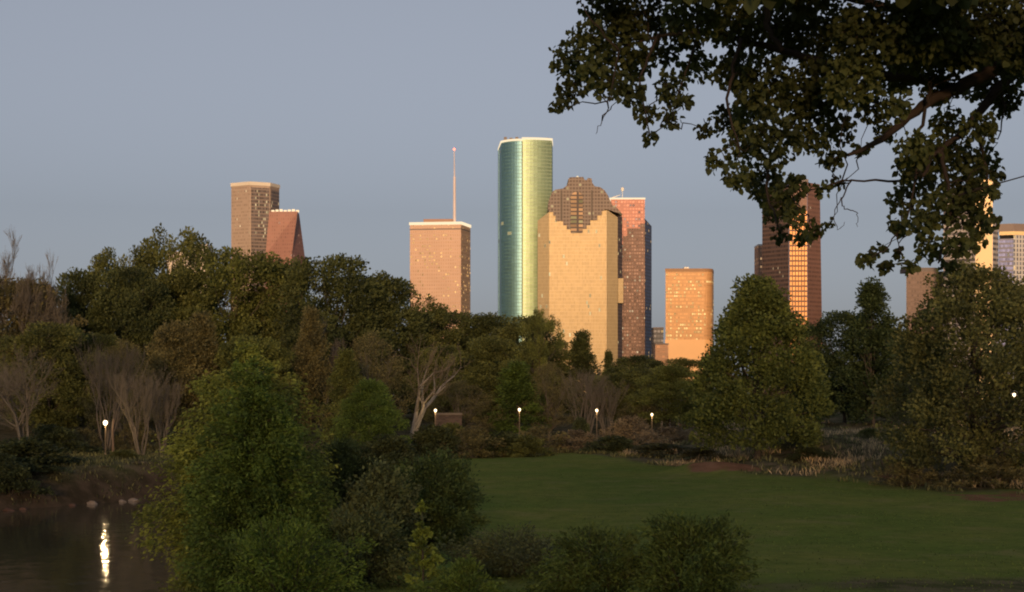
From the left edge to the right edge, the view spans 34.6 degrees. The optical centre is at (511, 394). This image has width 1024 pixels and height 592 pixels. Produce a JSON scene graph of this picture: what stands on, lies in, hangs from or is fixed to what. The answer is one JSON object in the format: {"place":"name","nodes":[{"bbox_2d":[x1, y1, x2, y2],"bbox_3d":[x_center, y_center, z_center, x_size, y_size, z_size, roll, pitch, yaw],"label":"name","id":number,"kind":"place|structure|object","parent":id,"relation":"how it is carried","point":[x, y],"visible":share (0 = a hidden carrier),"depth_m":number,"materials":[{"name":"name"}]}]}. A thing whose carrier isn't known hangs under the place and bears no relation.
{"place":"outdoors","nodes":[
{"label":"outdoors","id":0,"kind":"place"},
{"bbox_2d":[0,498,185,591],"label":"water","id":1,"kind":"structure","parent":0,"point":[83,548],"depth_m":126.06,"materials":[{"name":"brown liquid"}]},
{"bbox_2d":[231,181,279,320],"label":"octagonal tower","id":2,"kind":"structure","parent":0,"point":[253,204],"depth_m":1855.51,"materials":[{"name":"concrete"}]},
{"bbox_2d":[265,209,304,311],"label":"slanted brown tower","id":3,"kind":"structure","parent":0,"point":[284,237],"depth_m":1746.30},
{"bbox_2d":[409,148,470,334],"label":"skyscraper","id":4,"kind":"structure","parent":0,"point":[440,260],"depth_m":1804.61,"materials":[{"name":"stone"},{"name":"glass"},{"name":"paint"}]},
{"bbox_2d":[0,396,1023,591],"bbox_3d":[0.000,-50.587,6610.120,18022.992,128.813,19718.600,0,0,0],"label":"ground","id":5,"kind":"structure","parent":0,"point":[74,489],"depth_m":119.82,"materials":[{"name":"plant"}]},
{"bbox_2d":[0,461,54,496],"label":"shrub","id":6,"kind":"object","parent":5,"relation":"on","point":[12,475],"visible":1,"depth_m":172.51,"materials":[{"name":"green plant"}]},
{"bbox_2d":[0,226,63,417],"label":"bare tree","id":7,"kind":"object","parent":5,"relation":"on","point":[25,304],"visible":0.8,"depth_m":277.79,"materials":[{"name":"brown plant"}]},
{"bbox_2d":[0,343,64,439],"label":"bare tree","id":8,"kind":"object","parent":5,"relation":"on","point":[27,403],"visible":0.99,"depth_m":210.39,"materials":[{"name":"plant"}]},
{"bbox_2d":[0,436,72,469],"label":"shrub","id":9,"kind":"object","parent":5,"relation":"on","point":[23,448],"visible":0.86,"depth_m":182.76,"materials":[{"name":"green plant"}]},
{"bbox_2d":[0,277,90,430],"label":"broadleaf tree","id":10,"kind":"object","parent":5,"relation":"on","point":[7,292],"visible":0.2,"depth_m":279.65,"materials":[{"name":"green plant"}]},
{"bbox_2d":[30,248,74,381],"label":"bare tree","id":11,"kind":"object","parent":5,"relation":"on","point":[56,318],"visible":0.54,"depth_m":280.32,"materials":[{"name":"brown plant"}]},
{"bbox_2d":[0,321,114,430],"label":"broadleaf tree","id":12,"kind":"object","parent":5,"relation":"on","point":[67,336],"visible":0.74,"depth_m":258.94,"materials":[{"name":"green plant"}]},
{"bbox_2d":[24,423,104,453],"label":"shrub","id":13,"kind":"object","parent":5,"relation":"on","point":[58,434],"visible":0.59,"depth_m":221.12,"materials":[{"name":"green plant"}]},
{"bbox_2d":[41,266,124,421],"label":"broadleaf tree","id":14,"kind":"object","parent":5,"relation":"on","point":[77,283],"visible":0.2,"depth_m":297.80,"materials":[{"name":"green plant"}]},
{"bbox_2d":[60,427,118,449],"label":"shrub","id":15,"kind":"object","parent":5,"relation":"on","point":[89,436],"visible":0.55,"depth_m":231.26,"materials":[{"name":"green plant"}]},
{"bbox_2d":[51,332,147,437],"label":"broadleaf tree","id":16,"kind":"object","parent":5,"relation":"on","point":[107,340],"visible":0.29,"depth_m":267.36,"materials":[{"name":"green plant"}]},
{"bbox_2d":[70,334,149,450],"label":"bare tree","id":17,"kind":"object","parent":5,"relation":"on","point":[115,417],"visible":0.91,"depth_m":232.54,"materials":[{"name":"plant"}]},
{"bbox_2d":[75,338,164,444],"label":"wispy tree","id":18,"kind":"object","parent":5,"relation":"on","point":[124,420],"visible":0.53,"depth_m":238.87,"materials":[{"name":"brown plant"}]},
{"bbox_2d":[81,245,161,417],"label":"broadleaf tree","id":19,"kind":"object","parent":5,"relation":"on","point":[103,258],"visible":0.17,"depth_m":315.89,"materials":[{"name":"green plant"}]},
{"bbox_2d":[82,264,179,406],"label":"broadleaf tree","id":20,"kind":"object","parent":5,"relation":"on","point":[134,327],"visible":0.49,"depth_m":295.92,"materials":[{"name":"green plant"}]},
{"bbox_2d":[114,422,162,450],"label":"shrub","id":21,"kind":"object","parent":5,"relation":"on","point":[129,438],"visible":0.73,"depth_m":234.33,"materials":[{"name":"green plant"}]},
{"bbox_2d":[107,362,171,454],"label":"bare tree","id":22,"kind":"object","parent":5,"relation":"on","point":[135,430],"visible":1,"depth_m":214.14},
{"bbox_2d":[141,371,184,453],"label":"bare tree","id":23,"kind":"object","parent":5,"relation":"on","point":[166,412],"visible":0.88,"depth_m":217.91,"materials":[{"name":"plant"}]},
{"bbox_2d":[126,319,214,440],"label":"broadleaf tree","id":24,"kind":"object","parent":5,"relation":"on","point":[175,333],"visible":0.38,"depth_m":258.79,"materials":[{"name":"green plant"}]},
{"bbox_2d":[118,223,230,341],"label":"broadleaf tree","id":25,"kind":"object","parent":5,"relation":"on","point":[155,255],"visible":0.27,"depth_m":319.02,"materials":[{"name":"green plant"}]},
{"bbox_2d":[137,267,241,407],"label":"broadleaf tree","id":26,"kind":"object","parent":5,"relation":"on","point":[180,282],"visible":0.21,"depth_m":302.32,"materials":[{"name":"green plant"}]},
{"bbox_2d":[169,310,222,436],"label":"pointed tree","id":27,"kind":"object","parent":5,"relation":"on","point":[203,331],"visible":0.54,"depth_m":256.82,"materials":[{"name":"green plant"}]},
{"bbox_2d":[162,245,292,367],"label":"broadleaf tree","id":28,"kind":"object","parent":5,"relation":"on","point":[238,269],"visible":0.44,"depth_m":308.39,"materials":[{"name":"green plant"}]},
{"bbox_2d":[125,337,344,591],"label":"willow","id":29,"kind":"object","parent":5,"relation":"on","point":[183,451],"visible":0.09,"depth_m":90.42,"materials":[{"name":"green plant"}]},
{"bbox_2d":[194,334,301,419],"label":"broadleaf tree","id":30,"kind":"object","parent":5,"relation":"on","point":[269,345],"visible":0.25,"depth_m":254.46,"materials":[{"name":"green plant"}]},
{"bbox_2d":[170,354,346,591],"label":"willow","id":31,"kind":"object","parent":5,"relation":"on","point":[256,440],"visible":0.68,"depth_m":80.93,"materials":[{"name":"green plant"}]},
{"bbox_2d":[232,257,332,400],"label":"broadleaf tree","id":32,"kind":"object","parent":5,"relation":"on","point":[282,298],"visible":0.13,"depth_m":314.55,"materials":[{"name":"green plant"}]},
{"bbox_2d":[216,507,377,591],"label":"bush","id":33,"kind":"object","parent":5,"relation":"on","point":[261,571],"visible":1,"depth_m":61.46,"materials":[{"name":"green plant"}]},
{"bbox_2d":[285,305,337,439],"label":"pointed tree","id":34,"kind":"object","parent":5,"relation":"on","point":[311,344],"visible":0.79,"depth_m":261.00,"materials":[{"name":"green plant"}]},
{"bbox_2d":[304,314,347,411],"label":"tree","id":35,"kind":"object","parent":5,"relation":"on","point":[334,352],"visible":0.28,"depth_m":267.02,"materials":[{"name":"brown plant"}]},
{"bbox_2d":[273,252,405,420],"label":"broadleaf tree","id":36,"kind":"object","parent":5,"relation":"on","point":[305,271],"visible":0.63,"depth_m":296.66,"materials":[{"name":"green plant"}]},
{"bbox_2d":[318,347,366,445],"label":"pointed tree","id":37,"kind":"object","parent":5,"relation":"on","point":[345,367],"visible":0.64,"depth_m":231.25,"materials":[{"name":"green plant"}]},
{"bbox_2d":[307,435,392,507],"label":"bush","id":38,"kind":"object","parent":5,"relation":"on","point":[350,460],"visible":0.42,"depth_m":119.00,"materials":[{"name":"green plant"}]},
{"bbox_2d":[293,496,443,589],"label":"bush","id":39,"kind":"object","parent":5,"relation":"on","point":[384,533],"visible":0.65,"depth_m":69.19,"materials":[{"name":"green plant"}]},
{"bbox_2d":[330,378,412,450],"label":"broadleaf tree","id":40,"kind":"object","parent":5,"relation":"on","point":[375,420],"visible":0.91,"depth_m":203.99,"materials":[{"name":"green plant"}]},
{"bbox_2d":[320,455,430,551],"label":"bush","id":41,"kind":"object","parent":5,"relation":"on","point":[380,484],"visible":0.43,"depth_m":83.32,"materials":[{"name":"green plant"}]},
{"bbox_2d":[333,330,417,420],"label":"wispy tree","id":42,"kind":"object","parent":5,"relation":"on","point":[372,370],"visible":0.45,"depth_m":249.57,"materials":[{"name":"green plant"}]},
{"bbox_2d":[325,270,435,406],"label":"broadleaf tree","id":43,"kind":"object","parent":5,"relation":"on","point":[417,322],"visible":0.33,"depth_m":304.78,"materials":[{"name":"green plant"}]},
{"bbox_2d":[361,433,426,465],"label":"shrub","id":44,"kind":"object","parent":5,"relation":"on","point":[390,446],"visible":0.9,"depth_m":188.55,"materials":[{"name":"green plant"}]},
{"bbox_2d":[380,293,465,416],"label":"broadleaf tree","id":45,"kind":"object","parent":5,"relation":"on","point":[441,316],"visible":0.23,"depth_m":314.31,"materials":[{"name":"green plant"}]},
{"bbox_2d":[404,499,444,591],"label":"sapling","id":46,"kind":"object","parent":5,"relation":"on","point":[421,541],"visible":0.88,"depth_m":65.91,"materials":[{"name":"green plant"}]},
{"bbox_2d":[392,331,473,445],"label":"bare sycamore","id":47,"kind":"object","parent":5,"relation":"on","point":[417,420],"visible":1,"depth_m":235.87,"materials":[{"name":"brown plant"}]},
{"bbox_2d":[407,423,460,458],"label":"shrub","id":48,"kind":"object","parent":5,"relation":"on","point":[431,436],"visible":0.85,"depth_m":210.80,"materials":[{"name":"green plant"}]},
{"bbox_2d":[402,344,481,421],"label":"broadleaf tree","id":49,"kind":"object","parent":5,"relation":"on","point":[450,349],"visible":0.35,"depth_m":283.23,"materials":[{"name":"green plant"}]},
{"bbox_2d":[394,446,493,547],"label":"bush","id":50,"kind":"object","parent":5,"relation":"on","point":[448,496],"visible":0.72,"depth_m":86.88,"materials":[{"name":"green plant"}]},
{"bbox_2d":[393,310,495,397],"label":"broadleaf tree","id":51,"kind":"object","parent":5,"relation":"on","point":[464,320],"visible":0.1,"depth_m":326.63,"materials":[{"name":"green plant"}]},
{"bbox_2d":[434,413,461,443],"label":"low park building","id":52,"kind":"structure","parent":5,"relation":"on","point":[442,418],"depth_m":248.00,"materials":[{"name":"stone"}]},
{"bbox_2d":[422,379,505,430],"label":"wispy tree","id":53,"kind":"object","parent":5,"relation":"on","point":[457,384],"visible":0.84,"depth_m":257.43,"materials":[{"name":"green plant"}]},
{"bbox_2d":[408,551,526,591],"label":"bush","id":54,"kind":"object","parent":5,"relation":"on","point":[458,579],"visible":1,"depth_m":59.83,"materials":[{"name":"green plant"}]},
{"bbox_2d":[442,427,507,457],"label":"shrub","id":55,"kind":"object","parent":5,"relation":"on","point":[472,445],"visible":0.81,"depth_m":213.12,"materials":[{"name":"green plant"}]},
{"bbox_2d":[428,334,544,431],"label":"broadleaf tree","id":56,"kind":"object","parent":5,"relation":"on","point":[488,365],"visible":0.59,"depth_m":272.52,"materials":[{"name":"green plant"}]},
{"bbox_2d":[453,311,522,401],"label":"broadleaf tree","id":57,"kind":"object","parent":5,"relation":"on","point":[492,320],"visible":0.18,"depth_m":328.08,"materials":[{"name":"green plant"}]},
{"bbox_2d":[472,431,537,456],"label":"shrub","id":58,"kind":"object","parent":5,"relation":"on","point":[508,437],"visible":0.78,"depth_m":214.46,"materials":[{"name":"green plant"}]},
{"bbox_2d":[0,284,1018,414],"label":"wood","id":59,"kind":"object","parent":5,"relation":"on","point":[598,373],"depth_m":387.27,"materials":[{"name":"green plant"}]},
{"bbox_2d":[1,422,1023,504],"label":"weeds","id":60,"kind":"object","parent":5,"relation":"on","point":[155,456],"visible":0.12,"depth_m":187.74,"materials":[{"name":"brown plant"}]},
{"bbox_2d":[431,519,597,579],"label":"bush","id":61,"kind":"object","parent":5,"relation":"on","point":[501,559],"visible":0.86,"depth_m":73.25,"materials":[{"name":"green plant"}]},
{"bbox_2d":[482,360,552,435],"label":"pointed tree","id":62,"kind":"object","parent":5,"relation":"on","point":[514,379],"visible":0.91,"depth_m":260.69,"materials":[{"name":"green plant"}]},
{"bbox_2d":[496,434,556,457],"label":"shrub","id":63,"kind":"object","parent":5,"relation":"on","point":[531,442],"visible":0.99,"depth_m":213.11,"materials":[{"name":"green plant"}]},
{"bbox_2d":[488,315,575,409],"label":"broadleaf tree","id":64,"kind":"object","parent":5,"relation":"on","point":[510,332],"visible":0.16,"depth_m":314.11,"materials":[{"name":"green plant"}]},
{"bbox_2d":[512,307,564,417],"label":"broadleaf tree","id":65,"kind":"object","parent":5,"relation":"on","point":[529,330],"visible":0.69,"depth_m":299.08,"materials":[{"name":"green plant"}]},
{"bbox_2d":[517,425,569,452],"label":"shrub","id":66,"kind":"object","parent":5,"relation":"on","point":[534,429],"visible":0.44,"depth_m":225.08,"materials":[{"name":"green plant"}]},
{"bbox_2d":[518,361,584,440],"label":"wispy tree","id":67,"kind":"object","parent":5,"relation":"on","point":[553,391],"visible":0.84,"depth_m":261.39,"materials":[{"name":"green plant"}]},
{"bbox_2d":[541,340,585,411],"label":"broadleaf tree","id":68,"kind":"object","parent":5,"relation":"on","point":[557,357],"visible":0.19,"depth_m":319.75,"materials":[{"name":"green plant"}]},
{"bbox_2d":[544,429,603,451],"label":"shrub","id":69,"kind":"object","parent":5,"relation":"on","point":[581,441],"visible":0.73,"depth_m":227.19,"materials":[{"name":"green plant"}]},
{"bbox_2d":[551,329,602,418],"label":"pointed tree","id":70,"kind":"object","parent":5,"relation":"on","point":[581,351],"visible":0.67,"depth_m":316.80,"materials":[{"name":"green plant"}]},
{"bbox_2d":[563,416,594,451],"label":"shrub","id":71,"kind":"object","parent":5,"relation":"on","point":[581,424],"visible":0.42,"depth_m":235.74,"materials":[{"name":"green plant"}]},
{"bbox_2d":[560,360,610,433],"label":"bare tree","id":72,"kind":"object","parent":5,"relation":"on","point":[588,384],"visible":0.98,"depth_m":251.48,"materials":[{"name":"plant"}]},
{"bbox_2d":[519,516,676,591],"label":"bush","id":73,"kind":"object","parent":5,"relation":"on","point":[568,570],"visible":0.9,"depth_m":61.81,"materials":[{"name":"green plant"}]},
{"bbox_2d":[584,377,629,436],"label":"bare tree","id":74,"kind":"object","parent":5,"relation":"on","point":[609,406],"visible":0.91,"depth_m":253.24,"materials":[{"name":"plant"}]},
{"bbox_2d":[579,435,637,453],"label":"shrub","id":75,"kind":"object","parent":5,"relation":"on","point":[613,443],"visible":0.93,"depth_m":221.07,"materials":[{"name":"green plant"}]},
{"bbox_2d":[583,366,659,421],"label":"broadleaf tree","id":76,"kind":"object","parent":5,"relation":"on","point":[627,374],"visible":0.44,"depth_m":282.61,"materials":[{"name":"green plant"}]},
{"bbox_2d":[609,187,651,370],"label":"pink stepped tower","id":77,"kind":"structure","parent":5,"relation":"on","point":[637,279],"depth_m":1928.80,"materials":[{"name":"stone"}]},
{"bbox_2d":[597,415,663,445],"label":"shrub","id":78,"kind":"object","parent":5,"relation":"on","point":[637,430],"visible":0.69,"depth_m":238.89,"materials":[{"name":"green plant"}]},
{"bbox_2d":[611,354,678,398],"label":"broadleaf tree","id":79,"kind":"object","parent":5,"relation":"on","point":[638,361],"visible":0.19,"depth_m":328.34,"materials":[{"name":"green plant"}]},
{"bbox_2d":[613,396,679,429],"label":"bush","id":80,"kind":"object","parent":5,"relation":"on","point":[623,409],"visible":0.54,"depth_m":260.69,"materials":[{"name":"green plant"}]},
{"bbox_2d":[651,327,663,357],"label":"dark low block","id":81,"kind":"structure","parent":5,"relation":"on","point":[656,334],"depth_m":1400.00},
{"bbox_2d":[628,442,690,456],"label":"shrub","id":82,"kind":"object","parent":5,"relation":"on","point":[653,448],"visible":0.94,"depth_m":210.50,"materials":[{"name":"green plant"}]},
{"bbox_2d":[653,343,668,364],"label":"orange annexe","id":83,"kind":"structure","parent":5,"relation":"on","point":[660,351],"depth_m":1300.00,"materials":[{"name":"concrete"}]},
{"bbox_2d":[625,363,710,431],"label":"broadleaf tree","id":84,"kind":"object","parent":5,"relation":"on","point":[667,388],"visible":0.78,"depth_m":259.97,"materials":[{"name":"green plant"}]},
{"bbox_2d":[640,426,703,444],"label":"shrub","id":85,"kind":"object","parent":5,"relation":"on","point":[675,430],"visible":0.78,"depth_m":224.17,"materials":[{"name":"green plant"}]},
{"bbox_2d":[640,357,714,399],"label":"broadleaf tree","id":86,"kind":"object","parent":5,"relation":"on","point":[681,361],"visible":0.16,"depth_m":318.27,"materials":[{"name":"green plant"}]},
{"bbox_2d":[665,267,713,378],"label":"orange office block","id":87,"kind":"structure","parent":5,"relation":"on","point":[689,308],"depth_m":1650.00,"materials":[{"name":"concrete"}]},
{"bbox_2d":[624,503,769,591],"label":"bush","id":88,"kind":"object","parent":5,"relation":"on","point":[707,558],"visible":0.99,"depth_m":60.50,"materials":[{"name":"green plant"}]},
{"bbox_2d":[673,447,732,458],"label":"shrub","id":89,"kind":"object","parent":5,"relation":"on","point":[695,452],"visible":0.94,"depth_m":189.06,"materials":[{"name":"green plant"}]},
{"bbox_2d":[675,273,837,459],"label":"conical tree","id":90,"kind":"object","parent":5,"relation":"on","point":[761,306],"visible":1,"depth_m":177.90,"materials":[{"name":"green plant"}]},
{"bbox_2d":[547,0,1023,276],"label":"overhanging tree","id":91,"kind":"object","parent":5,"relation":"on","point":[911,44],"visible":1,"depth_m":19.72,"materials":[{"name":"green plant"}]},
{"bbox_2d":[784,447,839,459],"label":"shrub","id":92,"kind":"object","parent":5,"relation":"on","point":[808,451],"visible":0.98,"depth_m":174.97,"materials":[{"name":"green plant"}]},
{"bbox_2d":[617,416,1023,488],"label":"tall dry grass","id":93,"kind":"structure","parent":5,"relation":"on","point":[835,461],"depth_m":175.54,"materials":[{"name":"brown plant"}]},
{"bbox_2d":[785,309,892,422],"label":"broadleaf tree","id":94,"kind":"object","parent":5,"relation":"on","point":[822,330],"visible":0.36,"depth_m":254.81,"materials":[{"name":"green plant"}]},
{"bbox_2d":[829,275,911,427],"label":"pointed tree","id":95,"kind":"object","parent":5,"relation":"on","point":[870,301],"visible":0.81,"depth_m":249.04,"materials":[{"name":"green plant"}]},
{"bbox_2d":[852,326,931,423],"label":"broadleaf tree","id":96,"kind":"object","parent":5,"relation":"on","point":[876,373],"visible":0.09,"depth_m":253.51,"materials":[{"name":"green plant"}]},
{"bbox_2d":[866,459,942,486],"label":"shrub","id":97,"kind":"object","parent":5,"relation":"on","point":[905,477],"visible":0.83,"depth_m":145.18,"materials":[{"name":"green plant"}]},
{"bbox_2d":[881,364,948,467],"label":"wispy tree","id":98,"kind":"object","parent":5,"relation":"on","point":[897,413],"visible":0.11,"depth_m":158.02,"materials":[{"name":"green plant"}]},
{"bbox_2d":[866,257,1023,477],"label":"broad tree","id":99,"kind":"object","parent":5,"relation":"on","point":[944,378],"visible":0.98,"depth_m":142.88,"materials":[{"name":"green plant"}]},
{"bbox_2d":[928,454,1023,489],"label":"shrub","id":100,"kind":"object","parent":5,"relation":"on","point":[985,472],"visible":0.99,"depth_m":139.31,"materials":[{"name":"green plant"}]},
{"bbox_2d":[0,0,1023,393],"label":"sky","id":101,"kind":"structure","parent":0,"point":[120,119],"materials":[{"name":"blue"}]},
{"bbox_2d":[498,137,552,341],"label":"curved glass tower","id":102,"kind":"structure","parent":0,"point":[525,177],"depth_m":1882.92,"materials":[{"name":"glass"}]},
{"bbox_2d":[538,176,622,391],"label":"stepped crown tower","id":103,"kind":"structure","parent":0,"point":[580,282],"depth_m":1800.00,"materials":[{"name":"stone"}]},
{"bbox_2d":[754,244,761,383],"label":"slender slab tower","id":104,"kind":"structure","parent":0,"point":[758,258],"depth_m":1620.00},
{"bbox_2d":[762,179,821,398],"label":"lit strip tower","id":105,"kind":"structure","parent":0,"point":[794,270],"depth_m":1504.62,"materials":[{"name":"glass"}]},
{"bbox_2d":[900,268,942,336],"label":"brown slab tower","id":106,"kind":"structure","parent":0,"point":[916,288],"depth_m":1453.00,"materials":[{"name":"concrete"}]},
{"bbox_2d":[943,179,997,398],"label":"gold corner tower","id":107,"kind":"structure","parent":0,"point":[988,255],"depth_m":1402.06,"materials":[{"name":"metal"}]},
{"bbox_2d":[998,223,1023,400],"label":"blue glass tower","id":108,"kind":"structure","parent":0,"point":[1011,249],"depth_m":1480.89,"materials":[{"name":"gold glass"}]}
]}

